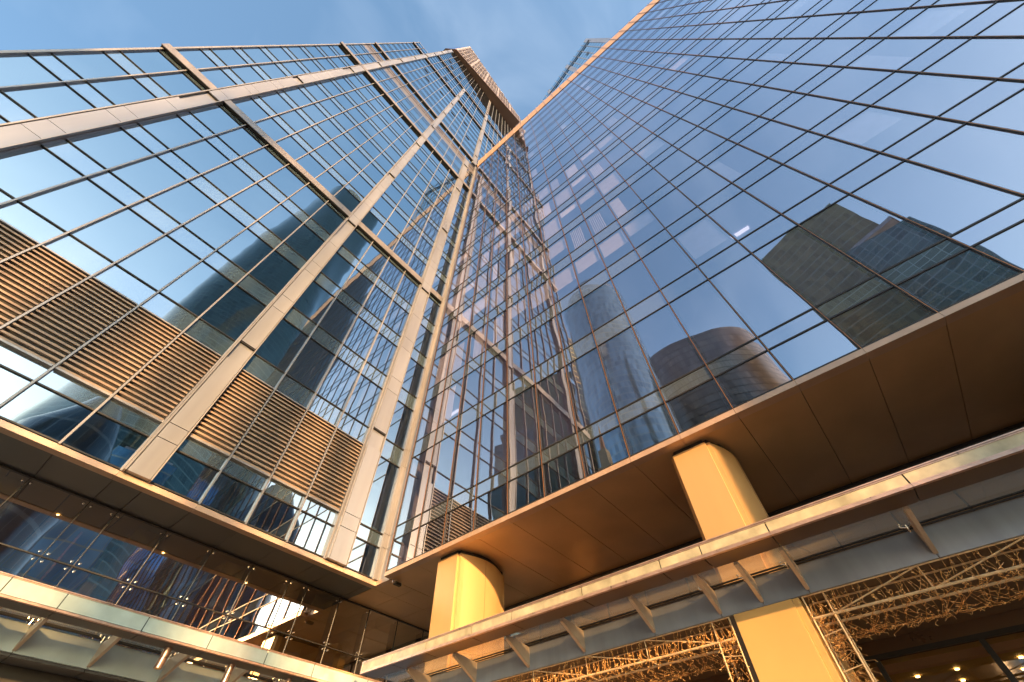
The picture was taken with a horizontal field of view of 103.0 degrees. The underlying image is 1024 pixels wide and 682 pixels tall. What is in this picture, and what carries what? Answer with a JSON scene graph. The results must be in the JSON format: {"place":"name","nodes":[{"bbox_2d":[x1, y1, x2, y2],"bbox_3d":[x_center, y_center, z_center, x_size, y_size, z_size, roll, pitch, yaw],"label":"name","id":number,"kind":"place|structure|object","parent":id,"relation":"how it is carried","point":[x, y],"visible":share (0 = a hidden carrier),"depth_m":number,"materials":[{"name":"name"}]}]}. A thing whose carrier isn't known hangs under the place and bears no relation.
{"place":"outdoors","nodes":[
{"label":"outdoors","id":0,"kind":"place"},
{"bbox_2d":[0,41,520,681],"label":"glass tower","id":1,"kind":"structure","parent":0,"point":[226,273],"depth_m":16.41,"materials":[{"name":"blue glass"}]},
{"bbox_2d":[0,366,30,403],"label":"window","id":2,"kind":"structure","parent":1,"relation":"in","point":[11,383],"depth_m":10.99,"materials":[{"name":"white glass"}]},
{"bbox_2d":[0,55,60,86],"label":"window","id":3,"kind":"structure","parent":1,"relation":"in","point":[14,69],"depth_m":15.84,"materials":[{"name":"blue glass"}]},
{"bbox_2d":[0,146,82,197],"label":"window","id":4,"kind":"structure","parent":1,"relation":"in","point":[26,171],"depth_m":14.21,"materials":[{"name":"blue glass"}]},
{"bbox_2d":[0,383,92,440],"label":"window","id":5,"kind":"structure","parent":1,"relation":"in","point":[40,409],"depth_m":11.23,"materials":[{"name":"blue glass"}]},
{"bbox_2d":[2,84,94,117],"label":"window","id":6,"kind":"structure","parent":1,"relation":"in","point":[42,101],"depth_m":16.05,"materials":[{"name":"blue glass"}]},
{"bbox_2d":[20,179,124,230],"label":"window","id":7,"kind":"structure","parent":1,"relation":"in","point":[71,206],"depth_m":14.71,"materials":[{"name":"blue glass"}]},
{"bbox_2d":[55,52,128,78],"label":"window","id":8,"kind":"structure","parent":1,"relation":"in","point":[88,65],"depth_m":18.53,"materials":[{"name":"blue glass"}]},
{"bbox_2d":[60,412,147,469],"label":"window","id":9,"kind":"structure","parent":1,"relation":"in","point":[101,437],"depth_m":11.94,"materials":[{"name":"blue glass"}]},
{"bbox_2d":[68,128,152,168],"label":"window","id":10,"kind":"structure","parent":1,"relation":"in","point":[111,148],"depth_m":17.10,"materials":[{"name":"blue glass"}]},
{"bbox_2d":[71,208,163,261],"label":"window","id":11,"kind":"structure","parent":1,"relation":"in","point":[115,236],"depth_m":15.40,"materials":[{"name":"blue glass"}]},
{"bbox_2d":[89,77,155,104],"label":"window","id":12,"kind":"structure","parent":1,"relation":"in","point":[123,90],"depth_m":19.13,"materials":[{"name":"blue glass"}]},
{"bbox_2d":[111,156,185,196],"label":"window","id":13,"kind":"structure","parent":1,"relation":"in","point":[149,176],"depth_m":17.79,"materials":[{"name":"blue glass"}]},
{"bbox_2d":[123,51,178,72],"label":"window","id":14,"kind":"structure","parent":1,"relation":"in","point":[148,61],"depth_m":21.61,"materials":[{"name":"blue glass"}]},
{"bbox_2d":[117,235,199,289],"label":"window","id":15,"kind":"structure","parent":1,"relation":"in","point":[157,264],"depth_m":16.10,"materials":[{"name":"blue glass"}]},
{"bbox_2d":[139,115,202,147],"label":"window","id":16,"kind":"structure","parent":1,"relation":"in","point":[172,131],"depth_m":20.17,"materials":[{"name":"blue glass"}]},
{"bbox_2d":[150,73,201,94],"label":"window","id":17,"kind":"structure","parent":1,"relation":"in","point":[174,83],"depth_m":22.20,"materials":[{"name":"blue glass"}]},
{"bbox_2d":[149,182,215,223],"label":"window","id":18,"kind":"structure","parent":1,"relation":"in","point":[183,202],"depth_m":18.48,"materials":[{"name":"blue glass"}]},
{"bbox_2d":[152,451,218,502],"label":"window","id":19,"kind":"structure","parent":1,"relation":"in","point":[182,474],"depth_m":13.02,"materials":[{"name":"blue glass"}]},
{"bbox_2d":[0,571,380,681],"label":"glass canopy","id":20,"kind":"object","parent":1,"relation":"attached to","point":[45,602],"visible":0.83,"depth_m":9.62,"materials":[{"name":"beige metal"}]},
{"bbox_2d":[153,647,172,669],"bbox_3d":[-8.268,7.517,9.651,0.169,0.403,0.169,-34,-60,22],"label":"spotlight","id":21,"kind":"object","parent":20,"relation":"hanging from","point":[163,657],"visible":1,"depth_m":9.60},
{"bbox_2d":[220,663,234,681],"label":"spotlight","id":22,"kind":"object","parent":20,"relation":"hanging from","point":[228,672],"visible":1,"depth_m":10.36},
{"bbox_2d":[161,261,233,315],"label":"window","id":23,"kind":"structure","parent":1,"relation":"in","point":[201,286],"depth_m":16.82,"materials":[{"name":"blue glass"}]},
{"bbox_2d":[177,49,217,68],"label":"window","id":24,"kind":"structure","parent":1,"relation":"in","point":[197,58],"depth_m":24.86,"materials":[{"name":"blue glass"}]},
{"bbox_2d":[173,140,229,172],"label":"window","id":25,"kind":"structure","parent":1,"relation":"in","point":[202,156],"depth_m":20.87,"materials":[{"name":"blue glass"}]},
{"bbox_2d":[184,206,245,248],"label":"window","id":26,"kind":"structure","parent":1,"relation":"in","point":[216,226],"depth_m":19.19,"materials":[{"name":"blue glass"}]},
{"bbox_2d":[191,106,239,133],"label":"window","id":27,"kind":"structure","parent":1,"relation":"in","point":[215,118],"depth_m":23.25,"materials":[{"name":"blue glass"}]},
{"bbox_2d":[200,69,236,87],"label":"window","id":28,"kind":"structure","parent":1,"relation":"in","point":[217,77],"depth_m":25.46,"materials":[{"name":"blue glass"}]},
{"bbox_2d":[203,162,254,196],"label":"window","id":29,"kind":"structure","parent":1,"relation":"in","point":[228,178],"depth_m":21.55,"materials":[{"name":"blue glass"}]},
{"bbox_2d":[211,48,247,65],"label":"window","id":30,"kind":"structure","parent":1,"relation":"in","point":[230,57],"depth_m":27.76,"materials":[{"name":"blue glass"}]},
{"bbox_2d":[201,473,260,521],"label":"window","id":31,"kind":"structure","parent":1,"relation":"in","point":[232,497],"depth_m":13.72,"materials":[{"name":"blue glass"}]},
{"bbox_2d":[200,285,265,339],"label":"window","id":32,"kind":"structure","parent":1,"relation":"in","point":[235,311],"depth_m":17.53,"materials":[{"name":"blue glass"}]},
{"bbox_2d":[218,127,262,155],"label":"window","id":33,"kind":"structure","parent":1,"relation":"in","point":[240,140],"depth_m":23.95,"materials":[{"name":"blue glass"}]},
{"bbox_2d":[218,229,272,271],"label":"window","id":34,"kind":"structure","parent":1,"relation":"in","point":[246,250],"depth_m":19.89,"materials":[{"name":"blue glass"}]},
{"bbox_2d":[231,66,263,82],"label":"window","id":35,"kind":"structure","parent":1,"relation":"in","point":[247,74],"depth_m":28.36,"materials":[{"name":"blue glass"}]},
{"bbox_2d":[233,98,269,121],"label":"window","id":36,"kind":"structure","parent":1,"relation":"in","point":[249,107],"depth_m":26.49,"materials":[{"name":"blue glass"}]},
{"bbox_2d":[0,43,509,276],"label":"windows","id":37,"kind":"structure","parent":1,"relation":"in","point":[417,217],"depth_m":49.07,"materials":[{"name":"blue glass"}]},
{"bbox_2d":[232,184,278,218],"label":"window","id":38,"kind":"structure","parent":1,"relation":"in","point":[255,200],"depth_m":22.26,"materials":[{"name":"blue glass"}]},
{"bbox_2d":[242,48,272,62],"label":"window","id":39,"kind":"structure","parent":1,"relation":"in","point":[256,54],"depth_m":30.84,"materials":[{"name":"blue glass"}]},
{"bbox_2d":[243,148,283,176],"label":"window","id":40,"kind":"structure","parent":1,"relation":"in","point":[262,160],"depth_m":24.64,"materials":[{"name":"blue glass"}]},
{"bbox_2d":[256,118,288,140],"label":"window","id":41,"kind":"structure","parent":1,"relation":"in","point":[269,126],"depth_m":27.21,"materials":[{"name":"blue glass"}]},
{"bbox_2d":[248,493,297,539],"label":"window","id":42,"kind":"structure","parent":1,"relation":"in","point":[271,515],"depth_m":14.44,"materials":[{"name":"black glass"}]},
{"bbox_2d":[259,63,286,78],"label":"window","id":43,"kind":"structure","parent":1,"relation":"in","point":[272,70],"depth_m":31.42,"materials":[{"name":"blue glass"}]},
{"bbox_2d":[249,250,298,293],"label":"window","id":44,"kind":"structure","parent":1,"relation":"in","point":[275,271],"depth_m":20.61,"materials":[{"name":"blue glass"}]},
{"bbox_2d":[260,92,292,113],"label":"window","id":45,"kind":"structure","parent":1,"relation":"in","point":[275,101],"depth_m":29.39,"materials":[{"name":"blue glass"}]},
{"bbox_2d":[266,47,292,60],"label":"window","id":46,"kind":"structure","parent":1,"relation":"in","point":[278,52],"depth_m":33.87,"materials":[{"name":"blue glass"}]},
{"bbox_2d":[259,205,301,239],"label":"window","id":47,"kind":"structure","parent":1,"relation":"in","point":[280,221],"depth_m":22.97,"materials":[{"name":"blue glass"}]},
{"bbox_2d":[255,319,307,371],"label":"window","id":48,"kind":"structure","parent":1,"relation":"in","point":[280,348],"depth_m":18.61,"materials":[{"name":"blue glass"}]},
{"bbox_2d":[267,167,304,196],"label":"window","id":49,"kind":"structure","parent":1,"relation":"in","point":[284,179],"depth_m":25.34,"materials":[{"name":"blue glass"}]},
{"bbox_2d":[276,136,307,159],"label":"window","id":50,"kind":"structure","parent":1,"relation":"in","point":[295,150],"depth_m":27.86,"materials":[{"name":"blue glass"}]},
{"bbox_2d":[282,61,305,74],"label":"window","id":51,"kind":"structure","parent":1,"relation":"in","point":[292,67],"depth_m":34.50,"materials":[{"name":"blue glass"}]},
{"bbox_2d":[280,110,309,131],"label":"window","id":52,"kind":"structure","parent":1,"relation":"in","point":[292,118],"depth_m":30.08,"materials":[{"name":"blue glass"}]},
{"bbox_2d":[285,88,312,106],"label":"window","id":53,"kind":"structure","parent":1,"relation":"in","point":[296,94],"depth_m":32.51,"materials":[{"name":"blue glass"}]},
{"bbox_2d":[284,224,323,259],"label":"window","id":54,"kind":"structure","parent":1,"relation":"in","point":[304,241],"depth_m":23.68,"materials":[{"name":"blue glass"}]},
{"bbox_2d":[290,186,324,215],"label":"window","id":55,"kind":"structure","parent":1,"relation":"in","point":[306,199],"depth_m":26.04,"materials":[{"name":"blue glass"}]},
{"bbox_2d":[288,511,332,555],"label":"window","id":56,"kind":"structure","parent":1,"relation":"in","point":[310,533],"depth_m":15.16,"materials":[{"name":"white glass"}]},
{"bbox_2d":[287,338,334,391],"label":"window","id":57,"kind":"structure","parent":1,"relation":"in","point":[312,363],"depth_m":19.31,"materials":[{"name":"blue glass"}]},
{"bbox_2d":[296,154,325,177],"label":"window","id":58,"kind":"structure","parent":1,"relation":"in","point":[307,162],"depth_m":28.58,"materials":[{"name":"blue glass"}]},
{"bbox_2d":[298,127,325,148],"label":"window","id":59,"kind":"structure","parent":1,"relation":"in","point":[309,135],"depth_m":30.76,"materials":[{"name":"blue glass"}]},
{"bbox_2d":[293,281,333,323],"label":"window","id":60,"kind":"structure","parent":1,"relation":"in","point":[314,302],"depth_m":21.69,"materials":[{"name":"blue glass"}]},
{"bbox_2d":[302,104,326,122],"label":"window","id":61,"kind":"structure","parent":1,"relation":"in","point":[311,110],"depth_m":33.17,"materials":[{"name":"blue glass"}]},
{"bbox_2d":[304,84,328,100],"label":"window","id":62,"kind":"structure","parent":1,"relation":"in","point":[313,89],"depth_m":35.54,"materials":[{"name":"blue glass"}]},
{"bbox_2d":[311,204,343,233],"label":"window","id":63,"kind":"structure","parent":1,"relation":"in","point":[326,216],"depth_m":26.76,"materials":[{"name":"blue glass"}]},
{"bbox_2d":[316,143,341,165],"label":"window","id":64,"kind":"structure","parent":1,"relation":"in","point":[326,151],"depth_m":31.44,"materials":[{"name":"blue glass"}]},
{"bbox_2d":[316,171,342,195],"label":"window","id":65,"kind":"structure","parent":1,"relation":"in","point":[326,179],"depth_m":29.27,"materials":[{"name":"blue glass"}]},
{"bbox_2d":[318,119,341,138],"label":"window","id":66,"kind":"structure","parent":1,"relation":"in","point":[332,131],"depth_m":33.86,"materials":[{"name":"blue glass"}]},
{"bbox_2d":[320,99,341,115],"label":"window","id":67,"kind":"structure","parent":1,"relation":"in","point":[327,104],"depth_m":36.18,"materials":[{"name":"blue glass"}]},
{"bbox_2d":[317,357,358,409],"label":"window","id":68,"kind":"structure","parent":1,"relation":"in","point":[337,385],"depth_m":20.03,"materials":[{"name":"blue glass"}]},
{"bbox_2d":[319,299,356,341],"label":"window","id":69,"kind":"structure","parent":1,"relation":"in","point":[338,320],"depth_m":22.40,"materials":[{"name":"blue glass"}]},
{"bbox_2d":[321,252,354,287],"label":"window","id":70,"kind":"structure","parent":1,"relation":"in","point":[337,269],"depth_m":24.75,"materials":[{"name":"blue glass"}]},
{"bbox_2d":[333,134,355,154],"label":"window","id":71,"kind":"structure","parent":1,"relation":"in","point":[342,141],"depth_m":34.48,"materials":[{"name":"blue glass"}]},
{"bbox_2d":[334,113,354,129],"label":"window","id":72,"kind":"structure","parent":1,"relation":"in","point":[342,118],"depth_m":36.94,"materials":[{"name":"blue glass"}]},
{"bbox_2d":[333,159,357,181],"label":"window","id":73,"kind":"structure","parent":1,"relation":"in","point":[342,167],"depth_m":32.19,"materials":[{"name":"blue glass"}]},
{"bbox_2d":[334,188,359,211],"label":"window","id":74,"kind":"structure","parent":1,"relation":"in","point":[344,196],"depth_m":30.00,"materials":[{"name":"blue glass"}]},
{"bbox_2d":[342,229,369,258],"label":"window","id":75,"kind":"structure","parent":1,"relation":"in","point":[355,243],"depth_m":27.84,"materials":[{"name":"blue glass"}]},
{"bbox_2d":[343,269,373,304],"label":"window","id":76,"kind":"structure","parent":1,"relation":"in","point":[358,286],"depth_m":25.48,"materials":[{"name":"blue glass"}]},
{"bbox_2d":[348,149,369,169],"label":"window","id":77,"kind":"structure","parent":1,"relation":"in","point":[356,155],"depth_m":35.22,"materials":[{"name":"blue glass"}]},
{"bbox_2d":[344,317,376,358],"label":"window","id":78,"kind":"structure","parent":1,"relation":"in","point":[360,339],"depth_m":23.12,"materials":[{"name":"blue glass"}]},
{"bbox_2d":[349,174,372,197],"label":"window","id":79,"kind":"structure","parent":1,"relation":"in","point":[359,183],"depth_m":32.93,"materials":[{"name":"blue glass"}]},
{"bbox_2d":[347,538,378,576],"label":"window","id":80,"kind":"structure","parent":1,"relation":"in","point":[363,556],"depth_m":16.27,"materials":[{"name":"clear glass"}]},
{"bbox_2d":[345,375,381,426],"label":"window","id":81,"kind":"structure","parent":1,"relation":"in","point":[363,401],"depth_m":20.75,"materials":[{"name":"blue glass"}]},
{"bbox_2d":[361,211,382,234],"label":"window","id":82,"kind":"structure","parent":1,"relation":"in","point":[370,221],"depth_m":31.07,"materials":[{"name":"blue glass"}]},
{"bbox_2d":[363,163,383,183],"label":"window","id":83,"kind":"structure","parent":1,"relation":"in","point":[370,170],"depth_m":35.96,"materials":[{"name":"blue glass"}]},
{"bbox_2d":[361,245,386,275],"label":"window","id":84,"kind":"structure","parent":1,"relation":"in","point":[373,258],"depth_m":28.53,"materials":[{"name":"blue glass"}]},
{"bbox_2d":[364,285,391,320],"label":"window","id":85,"kind":"structure","parent":1,"relation":"in","point":[378,303],"depth_m":26.20,"materials":[{"name":"blue glass"}]},
{"bbox_2d":[361,457,398,532],"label":"window","id":86,"kind":"structure","parent":1,"relation":"in","point":[374,516],"depth_m":18.46,"materials":[{"name":"blue glass"}]},
{"bbox_2d":[367,333,396,374],"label":"window","id":87,"kind":"structure","parent":1,"relation":"in","point":[381,355],"depth_m":23.83,"materials":[{"name":"blue glass"}]},
{"bbox_2d":[374,196,393,218],"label":"window","id":88,"kind":"structure","parent":1,"relation":"in","point":[381,205],"depth_m":33.99,"materials":[{"name":"blue glass"}]},
{"bbox_2d":[377,226,397,249],"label":"window","id":89,"kind":"structure","parent":1,"relation":"in","point":[385,235],"depth_m":31.79,"materials":[{"name":"blue glass"}]},
{"bbox_2d":[380,260,402,290],"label":"window","id":90,"kind":"structure","parent":1,"relation":"in","point":[390,274],"depth_m":29.25,"materials":[{"name":"blue glass"}]},
{"bbox_2d":[385,184,402,203],"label":"window","id":91,"kind":"structure","parent":1,"relation":"in","point":[391,191],"depth_m":37.00,"materials":[{"name":"blue glass"}]},
{"bbox_2d":[384,301,408,335],"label":"window","id":92,"kind":"structure","parent":1,"relation":"in","point":[396,317],"depth_m":26.90,"materials":[{"name":"blue glass"}]},
{"bbox_2d":[388,210,406,232],"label":"window","id":93,"kind":"structure","parent":1,"relation":"in","point":[395,219],"depth_m":34.67,"materials":[{"name":"blue glass"}]},
{"bbox_2d":[386,401,412,448],"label":"window","id":94,"kind":"structure","parent":1,"relation":"in","point":[401,419],"depth_m":21.87,"materials":[{"name":"blue glass"}]},
{"bbox_2d":[393,240,412,263],"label":"window","id":95,"kind":"structure","parent":1,"relation":"in","point":[401,250],"depth_m":32.48,"materials":[{"name":"blue glass"}]},
{"bbox_2d":[398,196,414,216],"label":"window","id":96,"kind":"structure","parent":1,"relation":"in","point":[404,204],"depth_m":37.73,"materials":[{"name":"blue glass"}]},
{"bbox_2d":[397,275,417,304],"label":"window","id":97,"kind":"structure","parent":1,"relation":"in","point":[407,289],"depth_m":29.97,"materials":[{"name":"blue glass"}]},
{"bbox_2d":[403,223,419,245],"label":"window","id":98,"kind":"structure","parent":1,"relation":"in","point":[410,233],"depth_m":35.42,"materials":[{"name":"blue glass"}]},
{"bbox_2d":[402,358,423,396],"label":"window","id":99,"kind":"structure","parent":1,"relation":"in","point":[412,379],"depth_m":24.93,"materials":[{"name":"blue glass"}]},
{"bbox_2d":[408,253,425,277],"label":"window","id":100,"kind":"structure","parent":1,"relation":"in","point":[416,264],"depth_m":33.21,"materials":[{"name":"blue glass"}]},
{"bbox_2d":[414,325,431,356],"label":"window","id":101,"kind":"structure","parent":1,"relation":"in","point":[422,343],"depth_m":28.01,"materials":[{"name":"blue glass"}]},
{"bbox_2d":[416,236,432,258],"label":"window","id":102,"kind":"structure","parent":1,"relation":"in","point":[423,246],"depth_m":36.10,"materials":[{"name":"blue glass"}]},
{"bbox_2d":[424,298,438,324],"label":"window","id":103,"kind":"structure","parent":1,"relation":"in","point":[431,310],"depth_m":31.09,"materials":[{"name":"blue glass"}]},
{"bbox_2d":[432,275,444,295],"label":"window","id":104,"kind":"structure","parent":1,"relation":"in","point":[438,285],"depth_m":34.32,"materials":[{"name":"blue glass"}]},
{"bbox_2d":[0,0,650,119],"label":"sky","id":105,"kind":"structure","parent":0,"point":[524,45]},
{"bbox_2d":[538,38,609,104],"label":"tower","id":106,"kind":"structure","parent":0,"point":[589,48],"depth_m":113.30,"materials":[{"name":"blue glass"}]},
{"bbox_2d":[539,42,604,103],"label":"windows","id":107,"kind":"structure","parent":106,"relation":"in","point":[585,49],"depth_m":113.26,"materials":[{"name":"blue glass"}]},
{"label":"plaza paving","id":108,"kind":"structure","parent":0,"visible":0},
{"bbox_2d":[493,617,753,681],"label":"garland frame","id":109,"kind":"object","parent":108,"relation":"on","point":[728,647],"visible":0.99,"depth_m":8.61,"materials":[{"name":"gold metal"}]},
{"bbox_2d":[348,0,1023,681],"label":"office block","id":110,"kind":"structure","parent":108,"relation":"on","point":[722,266],"depth_m":13.79,"materials":[{"name":"blue glass"}]},
{"bbox_2d":[392,579,401,586],"bbox_3d":[-4.435,9.301,15.651,0.140,0.140,0.400,-34,-60,22],"label":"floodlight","id":111,"kind":"object","parent":110,"relation":"attached to","point":[396,583],"visible":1,"depth_m":15.61,"materials":[{"name":"black metal"}]},
{"bbox_2d":[420,392,442,422],"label":"window","id":112,"kind":"structure","parent":110,"relation":"in","point":[428,405],"depth_m":22.33,"materials":[{"name":"blue glass"}]},
{"bbox_2d":[428,349,450,388],"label":"window","id":113,"kind":"structure","parent":110,"relation":"in","point":[440,365],"depth_m":24.55,"materials":[{"name":"blue glass"}]},
{"bbox_2d":[447,337,467,375],"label":"window","id":114,"kind":"structure","parent":110,"relation":"in","point":[458,353],"depth_m":23.97,"materials":[{"name":"blue glass"}]},
{"bbox_2d":[466,324,486,362],"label":"window","id":115,"kind":"structure","parent":110,"relation":"in","point":[477,340],"depth_m":23.54,"materials":[{"name":"blue glass"}]},
{"bbox_2d":[487,309,506,340],"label":"window","id":116,"kind":"structure","parent":110,"relation":"in","point":[495,324],"depth_m":23.32,"materials":[{"name":"blue glass"}]},
{"bbox_2d":[489,279,506,311],"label":"window","id":117,"kind":"structure","parent":110,"relation":"in","point":[498,294],"depth_m":25.93,"materials":[{"name":"blue glass"}]},
{"bbox_2d":[508,265,525,297],"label":"window","id":118,"kind":"structure","parent":110,"relation":"in","point":[517,280],"depth_m":25.36,"materials":[{"name":"blue glass"}]},
{"bbox_2d":[508,295,527,318],"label":"window","id":119,"kind":"structure","parent":110,"relation":"in","point":[515,307],"depth_m":23.02,"materials":[{"name":"blue glass"}]},
{"bbox_2d":[526,251,546,283],"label":"window","id":120,"kind":"structure","parent":110,"relation":"in","point":[535,267],"depth_m":24.79,"materials":[{"name":"blue glass"}]},
{"bbox_2d":[528,279,548,298],"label":"window","id":121,"kind":"structure","parent":110,"relation":"in","point":[538,288],"depth_m":22.69,"materials":[{"name":"blue glass"}]},
{"bbox_2d":[545,236,568,268],"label":"window","id":122,"kind":"structure","parent":110,"relation":"in","point":[558,250],"depth_m":24.20,"materials":[{"name":"blue glass"}]},
{"bbox_2d":[565,220,591,252],"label":"window","id":123,"kind":"structure","parent":110,"relation":"in","point":[580,234],"depth_m":23.65,"materials":[{"name":"blue glass"}]},
{"bbox_2d":[585,204,615,235],"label":"window","id":124,"kind":"structure","parent":110,"relation":"in","point":[602,217],"depth_m":23.08,"materials":[{"name":"blue glass"}]},
{"bbox_2d":[596,170,623,196],"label":"window","id":125,"kind":"structure","parent":110,"relation":"in","point":[611,181],"depth_m":25.57,"materials":[{"name":"blue glass"}]},
{"bbox_2d":[607,187,640,218],"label":"window","id":126,"kind":"structure","parent":110,"relation":"in","point":[627,199],"depth_m":22.52,"materials":[{"name":"blue glass"}]},
{"bbox_2d":[616,154,646,179],"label":"window","id":127,"kind":"structure","parent":110,"relation":"in","point":[634,163],"depth_m":25.00,"materials":[{"name":"blue glass"}]},
{"bbox_2d":[630,169,667,199],"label":"window","id":128,"kind":"structure","parent":110,"relation":"in","point":[652,180],"depth_m":21.94,"materials":[{"name":"blue glass"}]},
{"bbox_2d":[637,137,670,162],"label":"window","id":129,"kind":"structure","parent":110,"relation":"in","point":[656,146],"depth_m":24.43,"materials":[{"name":"blue glass"}]},
{"bbox_2d":[654,150,695,180],"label":"window","id":130,"kind":"structure","parent":110,"relation":"in","point":[677,162],"depth_m":21.36,"materials":[{"name":"blue glass"}]},
{"bbox_2d":[659,119,695,143],"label":"window","id":131,"kind":"structure","parent":110,"relation":"in","point":[681,127],"depth_m":23.88,"materials":[{"name":"blue glass"}]},
{"bbox_2d":[360,427,1023,681],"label":"glass canopy","id":132,"kind":"object","parent":110,"relation":"attached to","point":[983,461],"visible":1,"depth_m":7.81,"materials":[{"name":"beige metal"}]},
{"bbox_2d":[683,76,719,96],"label":"window","id":133,"kind":"structure","parent":110,"relation":"in","point":[703,83],"depth_m":25.82,"materials":[{"name":"blue glass"}]},
{"bbox_2d":[682,100,721,124],"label":"window","id":134,"kind":"structure","parent":110,"relation":"in","point":[703,110],"depth_m":23.30,"materials":[{"name":"blue glass"}]},
{"bbox_2d":[680,130,725,159],"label":"window","id":135,"kind":"structure","parent":110,"relation":"in","point":[704,142],"depth_m":20.79,"materials":[{"name":"blue glass"}]},
{"bbox_2d":[708,145,740,165],"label":"window","id":136,"kind":"structure","parent":110,"relation":"in","point":[737,146],"depth_m":18.67,"materials":[{"name":"blue glass"}]},
{"bbox_2d":[705,58,743,77],"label":"window","id":137,"kind":"structure","parent":110,"relation":"in","point":[724,67],"depth_m":25.24,"materials":[{"name":"blue glass"}]},
{"bbox_2d":[706,81,749,104],"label":"window","id":138,"kind":"structure","parent":110,"relation":"in","point":[730,89],"depth_m":22.73,"materials":[{"name":"blue glass"}]},
{"bbox_2d":[437,0,1023,348],"label":"windows","id":139,"kind":"structure","parent":110,"relation":"in","point":[480,307],"depth_m":33.91,"materials":[{"name":"blue glass"}]},
{"bbox_2d":[706,109,757,137],"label":"window","id":140,"kind":"structure","parent":110,"relation":"in","point":[732,121],"depth_m":20.22,"materials":[{"name":"blue glass"}]},
{"bbox_2d":[728,39,770,57],"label":"window","id":141,"kind":"structure","parent":110,"relation":"in","point":[750,46],"depth_m":24.67,"materials":[{"name":"blue glass"}]},
{"bbox_2d":[730,60,779,82],"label":"window","id":142,"kind":"structure","parent":110,"relation":"in","point":[756,69],"depth_m":22.16,"materials":[{"name":"blue glass"}]},
{"bbox_2d":[739,121,780,144],"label":"window","id":143,"kind":"structure","parent":110,"relation":"in","point":[770,125],"depth_m":18.02,"materials":[{"name":"blue glass"}]},
{"bbox_2d":[734,87,790,114],"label":"window","id":144,"kind":"structure","parent":110,"relation":"in","point":[761,100],"depth_m":19.65,"materials":[{"name":"blue glass"}]},
{"bbox_2d":[751,18,796,37],"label":"window","id":145,"kind":"structure","parent":110,"relation":"in","point":[775,26],"depth_m":24.11,"materials":[{"name":"blue glass"}]},
{"bbox_2d":[757,39,809,60],"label":"window","id":146,"kind":"structure","parent":110,"relation":"in","point":[784,48],"depth_m":21.58,"materials":[{"name":"blue glass"}]},
{"bbox_2d":[764,64,826,90],"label":"window","id":147,"kind":"structure","parent":110,"relation":"in","point":[795,75],"depth_m":19.09,"materials":[{"name":"blue glass"}]},
{"bbox_2d":[776,0,819,17],"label":"window","id":148,"kind":"structure","parent":110,"relation":"in","point":[799,7],"depth_m":23.62,"materials":[{"name":"blue glass"}]},
{"bbox_2d":[773,95,828,121],"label":"window","id":149,"kind":"structure","parent":110,"relation":"in","point":[807,102],"depth_m":17.23,"materials":[{"name":"blue glass"}]},
{"bbox_2d":[784,14,842,37],"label":"window","id":150,"kind":"structure","parent":110,"relation":"in","point":[812,26],"depth_m":21.02,"materials":[{"name":"blue glass"}]},
{"bbox_2d":[796,39,863,64],"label":"window","id":151,"kind":"structure","parent":110,"relation":"in","point":[829,50],"depth_m":18.52,"materials":[{"name":"blue glass"}]},
{"bbox_2d":[814,0,861,14],"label":"window","id":152,"kind":"structure","parent":110,"relation":"in","point":[834,6],"depth_m":20.66,"materials":[{"name":"blue glass"}]},
{"bbox_2d":[809,68,885,97],"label":"window","id":153,"kind":"structure","parent":110,"relation":"in","point":[845,79],"depth_m":16.34,"materials":[{"name":"blue glass"}]},
{"bbox_2d":[829,9,904,36],"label":"window","id":154,"kind":"structure","parent":110,"relation":"in","point":[864,24],"depth_m":17.94,"materials":[{"name":"blue glass"}]},
{"bbox_2d":[863,0,917,10],"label":"window","id":155,"kind":"structure","parent":110,"relation":"in","point":[879,4],"depth_m":17.70,"materials":[{"name":"blue glass"}]},
{"bbox_2d":[848,38,941,68],"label":"window","id":156,"kind":"structure","parent":110,"relation":"in","point":[889,53],"depth_m":15.45,"materials":[{"name":"blue glass"}]},
{"bbox_2d":[888,2,994,36],"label":"window","id":157,"kind":"structure","parent":110,"relation":"in","point":[941,20],"depth_m":14.86,"materials":[{"name":"blue glass"}]},
{"bbox_2d":[933,0,987,4],"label":"window","id":158,"kind":"structure","parent":110,"relation":"in","point":[940,1],"depth_m":15.10,"materials":[{"name":"blue glass"}]},
{"bbox_2d":[801,535,1023,681],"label":"garland frame","id":159,"kind":"object","parent":108,"relation":"on","point":[849,637],"visible":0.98,"depth_m":6.86,"materials":[{"name":"gold metal"}]}
]}

